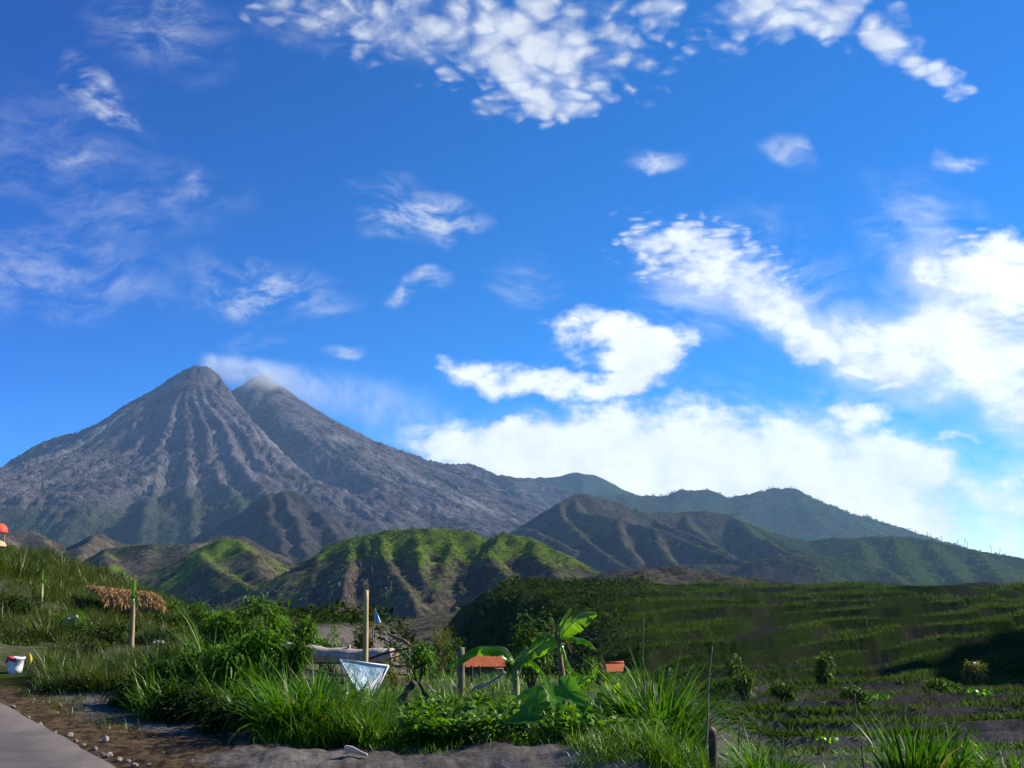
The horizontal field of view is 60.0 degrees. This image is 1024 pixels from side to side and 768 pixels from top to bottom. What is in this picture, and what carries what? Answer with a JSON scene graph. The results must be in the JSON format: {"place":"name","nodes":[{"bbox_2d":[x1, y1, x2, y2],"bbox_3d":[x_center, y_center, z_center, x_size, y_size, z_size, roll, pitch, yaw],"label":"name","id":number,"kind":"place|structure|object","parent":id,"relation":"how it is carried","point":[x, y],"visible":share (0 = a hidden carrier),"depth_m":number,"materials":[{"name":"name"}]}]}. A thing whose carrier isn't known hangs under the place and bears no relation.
{"place":"outdoors","nodes":[
{"label":"outdoors","id":0,"kind":"place"},
{"bbox_2d":[0,703,115,767],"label":"road","id":1,"kind":"structure","parent":0,"point":[25,742],"depth_m":7.78,"materials":[{"name":"concrete"}]},
{"bbox_2d":[0,531,295,567],"bbox_3d":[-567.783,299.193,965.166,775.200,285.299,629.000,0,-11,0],"label":"hills","id":2,"kind":"structure","parent":0,"point":[91,546],"depth_m":1109.49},
{"bbox_2d":[81,538,290,611],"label":"hills","id":3,"kind":"structure","parent":0,"point":[254,574],"depth_m":768.05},
{"bbox_2d":[85,537,288,603],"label":"scrub","id":4,"kind":"object","parent":3,"relation":"on","point":[202,566],"visible":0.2,"depth_m":774.75,"materials":[{"name":"green plant"}]},
{"bbox_2d":[110,607,423,749],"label":"grass","id":5,"kind":"structure","parent":0,"point":[354,732],"depth_m":8.32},
{"bbox_2d":[184,491,356,564],"bbox_3d":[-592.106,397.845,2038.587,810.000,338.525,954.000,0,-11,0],"label":"hills","id":6,"kind":"structure","parent":0,"point":[294,527],"depth_m":2103.30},
{"bbox_2d":[0,365,576,546],"bbox_3d":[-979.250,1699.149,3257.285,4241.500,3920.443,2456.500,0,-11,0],"label":"volcano","id":7,"kind":"structure","parent":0,"point":[187,455],"depth_m":3381.25,"materials":[{"name":"grey stone"}]},
{"bbox_2d":[344,745,367,755],"bbox_3d":[-1.239,2.913,7.043,0.183,0.091,0.055,0,-11,0],"label":"cardboard scrap","id":8,"kind":"object","parent":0,"point":[348,749],"visible":1,"depth_m":7.04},
{"bbox_2d":[210,528,603,621],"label":"hills","id":9,"kind":"structure","parent":0,"point":[421,569],"depth_m":622.46,"materials":[{"name":"plant"}]},
{"bbox_2d":[208,525,598,618],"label":"scrub","id":10,"kind":"object","parent":9,"relation":"on","point":[418,540],"visible":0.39,"depth_m":641.87,"materials":[{"name":"green plant"}]},
{"bbox_2d":[384,643,434,675],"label":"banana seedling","id":11,"kind":"object","parent":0,"point":[386,646],"visible":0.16,"depth_m":15.80,"materials":[{"name":"green plant"}]},
{"bbox_2d":[0,555,1023,767],"bbox_3d":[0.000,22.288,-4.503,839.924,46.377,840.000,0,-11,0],"label":"ground","id":12,"kind":"structure","parent":0,"point":[763,642],"depth_m":37.32,"materials":[{"name":"soil"}]},
{"bbox_2d":[0,523,7,540],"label":"canopy","id":13,"kind":"object","parent":12,"relation":"on","point":[3,528],"visible":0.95,"depth_m":33.49,"materials":[{"name":"red fabric"}]},
{"bbox_2d":[4,656,25,673],"bbox_3d":[-7.462,4.214,13.332,0.257,0.247,0.254,0,-11,0],"label":"bucket","id":14,"kind":"object","parent":12,"relation":"on","point":[15,666],"visible":1,"depth_m":13.25,"materials":[{"name":"white plastic"}]},
{"bbox_2d":[0,629,43,645],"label":"shrub","id":15,"kind":"object","parent":12,"relation":"on","point":[33,632],"visible":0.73,"depth_m":17.35,"materials":[{"name":"green plant"}]},
{"bbox_2d":[0,547,49,580],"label":"grass clump","id":16,"kind":"object","parent":12,"relation":"on","point":[19,568],"visible":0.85,"depth_m":23.43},
{"bbox_2d":[0,594,50,615],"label":"shrub","id":17,"kind":"object","parent":12,"relation":"on","point":[17,603],"visible":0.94,"depth_m":20.13,"materials":[{"name":"green plant"}]},
{"bbox_2d":[39,570,45,608],"bbox_3d":[-11.322,5.001,21.413,0.253,1.024,0.103,-9,-15,38],"label":"banana sapling","id":18,"kind":"object","parent":12,"relation":"on","point":[42,582],"visible":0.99,"depth_m":21.43,"materials":[{"name":"green plant"}]},
{"bbox_2d":[10,609,80,641],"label":"grass clump","id":19,"kind":"object","parent":12,"relation":"on","point":[47,628],"visible":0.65,"depth_m":18.18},
{"bbox_2d":[40,662,78,679],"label":"shrub","id":20,"kind":"object","parent":12,"relation":"on","point":[61,665],"visible":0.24,"depth_m":11.96,"materials":[{"name":"green plant"}]},
{"bbox_2d":[48,609,89,633],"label":"shrub","id":21,"kind":"object","parent":12,"relation":"on","point":[55,616],"visible":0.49,"depth_m":19.35,"materials":[{"name":"green plant"}]},
{"bbox_2d":[46,635,113,656],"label":"shrub","id":22,"kind":"object","parent":12,"relation":"on","point":[94,647],"visible":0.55,"depth_m":14.72,"materials":[{"name":"green plant"}]},
{"bbox_2d":[56,619,143,645],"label":"shrub","id":23,"kind":"object","parent":12,"relation":"on","point":[110,636],"visible":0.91,"depth_m":17.27,"materials":[{"name":"green plant"}]},
{"bbox_2d":[66,652,136,674],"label":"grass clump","id":24,"kind":"object","parent":12,"relation":"on","point":[108,668],"visible":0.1,"depth_m":11.86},
{"bbox_2d":[16,686,194,732],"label":"grass","id":25,"kind":"structure","parent":12,"relation":"on","point":[77,702],"depth_m":10.09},
{"bbox_2d":[77,585,168,615],"bbox_3d":[-9.974,5.997,23.370,2.713,1.394,2.823,0,-11,0],"label":"straw bundle","id":26,"kind":"object","parent":12,"relation":"on","point":[147,601],"visible":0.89,"depth_m":22.61,"materials":[{"name":"brown plant"}]},
{"bbox_2d":[129,575,137,646],"bbox_3d":[-7.308,4.435,17.116,0.379,1.457,0.120,-10,-15,40],"label":"post","id":27,"kind":"object","parent":12,"relation":"on","point":[133,597],"visible":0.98,"depth_m":17.08,"materials":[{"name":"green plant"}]},
{"bbox_2d":[99,663,186,712],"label":"grass clump","id":28,"kind":"object","parent":12,"relation":"on","point":[113,701],"visible":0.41,"depth_m":10.38,"materials":[{"name":"green plant"}]},
{"bbox_2d":[0,539,300,694],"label":"grass","id":29,"kind":"structure","parent":12,"relation":"on","point":[85,675],"depth_m":19.55,"materials":[{"name":"plant"}]},
{"bbox_2d":[150,600,192,628],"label":"shrub","id":30,"kind":"object","parent":12,"relation":"on","point":[158,615],"visible":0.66,"depth_m":20.20,"materials":[{"name":"green plant"}]},
{"bbox_2d":[151,620,198,650],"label":"shrub","id":31,"kind":"object","parent":12,"relation":"on","point":[178,631],"visible":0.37,"depth_m":14.88,"materials":[{"name":"green plant"}]},
{"bbox_2d":[133,677,225,724],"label":"grass clump","id":32,"kind":"object","parent":12,"relation":"on","point":[184,692],"visible":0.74,"depth_m":9.29,"materials":[{"name":"green plant"}]},
{"bbox_2d":[139,642,225,687],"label":"shrub","id":33,"kind":"object","parent":12,"relation":"on","point":[193,664],"visible":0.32,"depth_m":10.60,"materials":[{"name":"green plant"}]},
{"bbox_2d":[178,598,230,638],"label":"shrub","id":34,"kind":"object","parent":12,"relation":"on","point":[195,615],"visible":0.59,"depth_m":18.35,"materials":[{"name":"green plant"}]},
{"bbox_2d":[192,605,241,650],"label":"shrub","id":35,"kind":"object","parent":12,"relation":"on","point":[225,617],"visible":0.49,"depth_m":13.12,"materials":[{"name":"green plant"}]},
{"bbox_2d":[188,685,265,735],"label":"grass clump","id":36,"kind":"object","parent":12,"relation":"on","point":[217,722],"visible":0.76,"depth_m":8.71,"materials":[{"name":"green plant"}]},
{"bbox_2d":[174,674,306,736],"bbox_3d":[-2.640,3.292,9.186,1.705,0.724,1.587,-7,-13,31],"label":"grass clump","id":37,"kind":"object","parent":12,"relation":"on","point":[235,704],"visible":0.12,"depth_m":8.90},
{"bbox_2d":[198,625,291,694],"bbox_3d":[-3.149,3.416,10.420,1.058,1.142,1.081,0,-11,0],"label":"shrub","id":38,"kind":"object","parent":12,"relation":"on","point":[221,665],"visible":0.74,"depth_m":10.30,"materials":[{"name":"green plant"}]},
{"bbox_2d":[228,588,290,661],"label":"shrub","id":39,"kind":"object","parent":12,"relation":"on","point":[257,607],"visible":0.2,"depth_m":12.98,"materials":[{"name":"green plant"}]},
{"bbox_2d":[265,613,296,642],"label":"shrub","id":40,"kind":"object","parent":12,"relation":"on","point":[285,631],"visible":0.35,"depth_m":14.85,"materials":[{"name":"green plant"}]},
{"bbox_2d":[263,631,316,693],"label":"shrub","id":41,"kind":"object","parent":12,"relation":"on","point":[299,649],"visible":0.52,"depth_m":10.50,"materials":[{"name":"green plant"}]},
{"bbox_2d":[205,651,384,750],"bbox_3d":[-1.992,2.955,8.480,1.915,0.862,1.919,0,-11,0],"label":"grass clump","id":42,"kind":"object","parent":12,"relation":"on","point":[270,702],"visible":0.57,"depth_m":8.24,"materials":[{"name":"plant"}]},
{"bbox_2d":[290,614,329,665],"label":"shrub","id":43,"kind":"object","parent":12,"relation":"on","point":[307,630],"visible":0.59,"depth_m":15.34,"materials":[{"name":"green plant"}]},
{"bbox_2d":[315,621,344,672],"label":"shrub","id":44,"kind":"object","parent":12,"relation":"on","point":[338,645],"visible":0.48,"depth_m":15.04,"materials":[{"name":"green plant"}]},
{"bbox_2d":[283,642,398,663],"bbox_3d":[-2.979,4.251,14.069,2.488,0.341,0.416,-4,-12,18],"label":"fallen log","id":45,"kind":"object","parent":12,"relation":"on","point":[343,653],"visible":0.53,"depth_m":13.84,"materials":[{"name":"grey wood"}]},
{"bbox_2d":[286,676,402,737],"bbox_3d":[-1.641,3.053,8.338,1.219,0.583,1.212,0,-11,0],"label":"grass clump","id":46,"kind":"object","parent":12,"relation":"on","point":[342,710],"visible":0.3,"depth_m":8.17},
{"bbox_2d":[349,623,375,648],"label":"shrub","id":47,"kind":"object","parent":12,"relation":"on","point":[357,644],"visible":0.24,"depth_m":14.84,"materials":[{"name":"green plant"}]},
{"bbox_2d":[339,659,388,696],"bbox_3d":[-1.640,3.307,9.935,0.398,0.464,0.482,-7,-14,32],"label":"tarp","id":48,"kind":"object","parent":12,"relation":"on","point":[364,668],"visible":0.64,"depth_m":9.91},
{"bbox_2d":[362,590,368,661],"bbox_3d":[-1.784,3.263,10.765,0.081,1.486,0.079,0,-11,0],"label":"stake","id":49,"kind":"object","parent":12,"relation":"on","point":[365,629],"visible":0.58,"depth_m":10.80,"materials":[{"name":"brown wood"}]},
{"bbox_2d":[372,608,375,647],"bbox_3d":[-2.242,4.243,14.464,0.098,1.147,0.028,-6,-13,29],"label":"stick","id":50,"kind":"object","parent":12,"relation":"on","point":[373,631],"visible":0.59,"depth_m":14.51,"materials":[{"name":"grey wood"}]},
{"bbox_2d":[374,610,380,622],"bbox_3d":[-2.205,3.805,14.531,0.117,0.211,0.086,0,-11,0],"label":"cloth","id":51,"kind":"object","parent":50,"relation":"hanging from","point":[376,618],"visible":1,"depth_m":14.52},
{"bbox_2d":[368,647,409,659],"bbox_3d":[-1.802,3.928,12.924,0.718,0.217,0.039,-5,-13,25],"label":"stick","id":52,"kind":"object","parent":12,"relation":"on","point":[375,656],"visible":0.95,"depth_m":12.93,"materials":[{"name":"brown wood"}]},
{"bbox_2d":[382,649,403,690],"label":"shrub","id":53,"kind":"object","parent":12,"relation":"on","point":[391,677],"visible":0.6,"depth_m":12.40,"materials":[{"name":"green plant"}]},
{"bbox_2d":[374,653,412,662],"bbox_3d":[-1.738,4.033,13.028,0.686,0.181,0.043,-6,-13,27],"label":"stick","id":54,"kind":"object","parent":12,"relation":"on","point":[391,658],"visible":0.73,"depth_m":13.01,"materials":[{"name":"brown wood"}]},
{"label":"stick","id":55,"kind":"object","parent":54,"relation":"on","visible":0},
{"bbox_2d":[384,642,414,648],"bbox_3d":[-1.649,3.862,13.081,0.065,0.097,0.756,11,-16,-43],"label":"stick","id":56,"kind":"object","parent":55,"relation":"on","point":[398,647],"visible":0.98,"depth_m":13.18,"materials":[{"name":"brown wood"}]},
{"bbox_2d":[387,632,409,645],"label":"branch","id":57,"kind":"object","parent":56,"relation":"on","point":[406,642],"visible":1,"depth_m":13.11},
{"bbox_2d":[396,680,417,704],"bbox_3d":[-1.210,3.549,10.201,0.244,0.285,0.117,0,-11,0],"label":"stump","id":58,"kind":"object","parent":12,"relation":"on","point":[412,684],"visible":0.84,"depth_m":10.18,"materials":[{"name":"brown wood"}]},
{"bbox_2d":[399,638,440,683],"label":"shrub","id":59,"kind":"object","parent":12,"relation":"on","point":[428,661],"visible":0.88,"depth_m":13.99,"materials":[{"name":"green plant"}]},
{"bbox_2d":[418,681,428,699],"bbox_3d":[-1.025,3.560,10.299,0.142,0.210,0.058,0,-11,0],"label":"stump","id":60,"kind":"object","parent":12,"relation":"on","point":[422,687],"visible":0.9,"depth_m":10.28,"materials":[{"name":"brown wood"}]},
{"bbox_2d":[402,700,445,715],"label":"shrub","id":61,"kind":"object","parent":12,"relation":"on","point":[432,704],"visible":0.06,"depth_m":9.14,"materials":[{"name":"green plant"}]},
{"bbox_2d":[431,622,455,677],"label":"shrub","id":62,"kind":"object","parent":12,"relation":"on","point":[440,665],"visible":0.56,"depth_m":16.30,"materials":[{"name":"green plant"}]},
{"bbox_2d":[438,637,466,678],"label":"shrub","id":63,"kind":"object","parent":12,"relation":"on","point":[448,654],"visible":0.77,"depth_m":15.33,"materials":[{"name":"green plant"}]},
{"bbox_2d":[250,575,663,678],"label":"scrub","id":64,"kind":"object","parent":12,"relation":"on","point":[590,596],"visible":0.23,"depth_m":118.24,"materials":[{"name":"green plant"}]},
{"bbox_2d":[457,647,464,700],"bbox_3d":[-0.639,3.713,11.085,0.099,0.805,0.096,0,-11,0],"label":"post","id":65,"kind":"object","parent":12,"relation":"on","point":[461,672],"visible":0.53,"depth_m":11.07,"materials":[{"name":"brown wood"}]},
{"bbox_2d":[451,691,495,713],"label":"shrub","id":66,"kind":"object","parent":12,"relation":"on","point":[482,696],"visible":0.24,"depth_m":9.68,"materials":[{"name":"green plant"}]},
{"bbox_2d":[464,651,505,678],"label":"house","id":67,"kind":"structure","parent":12,"relation":"on","point":[489,664],"depth_m":48.19,"materials":[{"name":"orange tile"}]},
{"bbox_2d":[477,671,505,689],"bbox_3d":[-0.248,3.574,10.687,0.353,0.215,0.064,0,-11,0],"label":"pole","id":68,"kind":"object","parent":12,"relation":"on","point":[491,681],"visible":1,"depth_m":10.67,"materials":[{"name":"grey wood"}]},
{"bbox_2d":[444,634,554,704],"bbox_3d":[-0.137,3.480,10.710,1.341,0.887,0.478,0,-11,0],"label":"banana plant","id":69,"kind":"object","parent":12,"relation":"on","point":[493,651],"visible":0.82,"depth_m":10.64,"materials":[{"name":"green plant"}]},
{"bbox_2d":[393,692,660,750],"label":"weeds","id":70,"kind":"object","parent":12,"relation":"on","point":[417,722],"visible":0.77,"depth_m":7.84,"materials":[{"name":"green plant"}]},
{"bbox_2d":[502,604,564,687],"bbox_3d":[0.305,3.758,12.494,0.897,1.296,0.624,-3,-12,15],"label":"young tree","id":71,"kind":"object","parent":12,"relation":"on","point":[542,660],"visible":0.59,"depth_m":12.46,"materials":[{"name":"green plant"}]},
{"bbox_2d":[503,675,598,743],"bbox_3d":[0.356,2.952,7.947,0.870,0.664,0.527,0,-11,0],"label":"taro plant","id":72,"kind":"object","parent":12,"relation":"on","point":[535,703],"visible":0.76,"depth_m":7.91,"materials":[{"name":"green plant"}]},
{"bbox_2d":[519,608,596,703],"bbox_3d":[0.489,2.978,9.259,0.822,1.243,0.380,0,-11,0],"label":"banana plant","id":73,"kind":"object","parent":12,"relation":"on","point":[568,626],"visible":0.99,"depth_m":9.25,"materials":[{"name":"green plant"}]},
{"bbox_2d":[575,665,598,707],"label":"banana shoot","id":74,"kind":"object","parent":12,"relation":"on","point":[587,678],"visible":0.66,"depth_m":8.61,"materials":[{"name":"green plant"}]},
{"bbox_2d":[576,653,614,689],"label":"shrub","id":75,"kind":"object","parent":12,"relation":"on","point":[585,671],"visible":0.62,"depth_m":13.38,"materials":[{"name":"green plant"}]},
{"bbox_2d":[603,661,623,677],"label":"house","id":76,"kind":"structure","parent":12,"relation":"on","point":[618,665],"depth_m":46.04,"materials":[{"name":"orange tile"}]},
{"bbox_2d":[584,712,666,742],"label":"grass clump","id":77,"kind":"object","parent":12,"relation":"on","point":[623,728],"visible":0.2,"depth_m":7.52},
{"bbox_2d":[583,663,698,713],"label":"grass clump","id":78,"kind":"object","parent":12,"relation":"on","point":[654,696],"visible":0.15,"depth_m":8.86,"materials":[{"name":"plant"}]},
{"bbox_2d":[643,618,645,719],"bbox_3d":[1.220,2.783,8.211,0.043,1.202,0.014,0,-11,0],"label":"pole","id":79,"kind":"object","parent":12,"relation":"on","point":[643,670],"visible":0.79,"depth_m":8.23,"materials":[{"name":"brown wood"}]},
{"bbox_2d":[564,645,775,767],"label":"grass clump","id":80,"kind":"object","parent":12,"relation":"on","point":[676,709],"visible":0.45,"depth_m":8.30,"materials":[{"name":"plant"}]},
{"bbox_2d":[665,667,693,707],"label":"shrub","id":81,"kind":"object","parent":12,"relation":"on","point":[668,674],"visible":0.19,"depth_m":11.41,"materials":[{"name":"green plant"}]},
{"bbox_2d":[635,699,724,765],"bbox_3d":[1.397,3.063,7.735,0.918,0.606,1.050,-7,-13,31],"label":"grass clump","id":82,"kind":"object","parent":12,"relation":"on","point":[689,733],"visible":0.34,"depth_m":7.76,"materials":[{"name":"plant"}]},
{"bbox_2d":[704,646,712,748],"bbox_3d":[1.710,2.871,7.785,0.155,1.095,0.021,0,-11,0],"label":"pole","id":83,"kind":"object","parent":12,"relation":"on","point":[705,743],"visible":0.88,"depth_m":7.79,"materials":[{"name":"brown wood"}]},
{"bbox_2d":[708,726,716,767],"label":"post","id":84,"kind":"object","parent":12,"relation":"on","point":[712,745],"visible":0.97,"depth_m":7.14,"materials":[{"name":"grey wood"}]},
{"bbox_2d":[723,653,757,701],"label":"shrub","id":85,"kind":"object","parent":12,"relation":"on","point":[745,682],"visible":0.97,"depth_m":32.41,"materials":[{"name":"green plant"}]},
{"bbox_2d":[733,736,785,765],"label":"grass clump","id":86,"kind":"object","parent":12,"relation":"on","point":[756,752],"visible":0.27,"depth_m":10.91,"materials":[{"name":"plant"}]},
{"bbox_2d":[717,725,827,767],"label":"grass clump","id":87,"kind":"object","parent":12,"relation":"on","point":[750,762],"visible":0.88,"depth_m":9.42,"materials":[{"name":"plant"}]},
{"bbox_2d":[766,679,799,702],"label":"shrub","id":88,"kind":"object","parent":12,"relation":"on","point":[786,691],"visible":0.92,"depth_m":25.64,"materials":[{"name":"green plant"}]},
{"bbox_2d":[604,578,1023,754],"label":"grass","id":89,"kind":"structure","parent":12,"relation":"on","point":[831,709],"depth_m":53.05,"materials":[{"name":"plant"}]},
{"bbox_2d":[813,650,835,688],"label":"shrub","id":90,"kind":"object","parent":12,"relation":"on","point":[821,671],"visible":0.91,"depth_m":38.31,"materials":[{"name":"green plant"}]},
{"bbox_2d":[813,735,840,751],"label":"banana seedling","id":91,"kind":"object","parent":12,"relation":"on","point":[829,741],"visible":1,"depth_m":14.15,"materials":[{"name":"green plant"}]},
{"bbox_2d":[837,683,874,707],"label":"shrub","id":92,"kind":"object","parent":12,"relation":"on","point":[862,694],"visible":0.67,"depth_m":24.83,"materials":[{"name":"green plant"}]},
{"bbox_2d":[864,693,892,706],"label":"banana seedling","id":93,"kind":"object","parent":12,"relation":"on","point":[878,698],"visible":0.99,"depth_m":22.82,"materials":[{"name":"green plant"}]},
{"bbox_2d":[843,701,965,767],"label":"grass clump","id":94,"kind":"object","parent":12,"relation":"on","point":[916,759],"visible":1,"depth_m":8.74,"materials":[{"name":"plant"}]},
{"bbox_2d":[920,677,961,692],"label":"shrub","id":95,"kind":"object","parent":12,"relation":"on","point":[934,683],"visible":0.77,"depth_m":28.66,"materials":[{"name":"green plant"}]},
{"bbox_2d":[878,717,1021,767],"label":"grass clump","id":96,"kind":"object","parent":12,"relation":"on","point":[953,761],"visible":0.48,"depth_m":9.11,"materials":[{"name":"plant"}]},
{"bbox_2d":[960,660,989,686],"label":"shrub","id":97,"kind":"object","parent":12,"relation":"on","point":[968,673],"visible":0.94,"depth_m":42.07,"materials":[{"name":"green plant"}]},
{"bbox_2d":[966,687,994,702],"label":"banana seedling","id":98,"kind":"object","parent":12,"relation":"on","point":[982,694],"visible":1,"depth_m":23.75,"materials":[{"name":"green plant"}]},
{"bbox_2d":[962,736,1023,767],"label":"grass clump","id":99,"kind":"object","parent":12,"relation":"on","point":[1013,764],"visible":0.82,"depth_m":8.84,"materials":[{"name":"plant"}]},
{"bbox_2d":[0,0,1023,558],"label":"sky","id":100,"kind":"structure","parent":0,"point":[649,247],"materials":[{"name":"blue"}]},
{"bbox_2d":[497,472,633,495],"bbox_3d":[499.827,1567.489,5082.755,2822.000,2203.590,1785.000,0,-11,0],"label":"hills","id":101,"kind":"structure","parent":0,"point":[581,483],"depth_m":5549.68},
{"bbox_2d":[385,566,800,647],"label":"hills","id":102,"kind":"structure","parent":0,"point":[674,574],"depth_m":409.04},
{"bbox_2d":[384,564,807,644],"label":"scrub","id":103,"kind":"object","parent":102,"relation":"on","point":[636,576],"visible":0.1,"depth_m":394.63,"materials":[{"name":"green plant"}]},
{"bbox_2d":[592,680,633,717],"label":"squash plant","id":104,"kind":"object","parent":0,"point":[602,697],"visible":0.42,"depth_m":8.43,"materials":[{"name":"green plant"}]},
{"bbox_2d":[362,664,1023,767],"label":"grass","id":105,"kind":"structure","parent":0,"point":[663,752],"depth_m":7.71,"materials":[{"name":"plant"}]},
{"bbox_2d":[510,494,1023,585],"bbox_3d":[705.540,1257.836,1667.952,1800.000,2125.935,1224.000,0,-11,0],"label":"hills","id":106,"kind":"structure","parent":0,"point":[641,531],"depth_m":1847.99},
{"bbox_2d":[509,492,1023,581],"bbox_3d":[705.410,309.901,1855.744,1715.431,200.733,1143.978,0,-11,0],"label":"scrub","id":107,"kind":"object","parent":106,"relation":"on","point":[869,559],"visible":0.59,"depth_m":1895.61,"materials":[{"name":"green plant"}]},
{"bbox_2d":[595,488,962,547],"bbox_3d":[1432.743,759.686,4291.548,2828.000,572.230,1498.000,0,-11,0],"label":"hills","id":108,"kind":"structure","parent":0,"point":[711,501],"depth_m":4472.28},
{"bbox_2d":[594,486,993,553],"bbox_3d":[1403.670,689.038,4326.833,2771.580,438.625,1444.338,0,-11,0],"label":"scrub","id":109,"kind":"object","parent":108,"relation":"on","point":[861,519],"visible":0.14,"depth_m":4474.97,"materials":[{"name":"green plant"}]},
{"bbox_2d":[921,582,1004,585],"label":"hills","id":110,"kind":"structure","parent":0,"point":[981,583],"depth_m":408.81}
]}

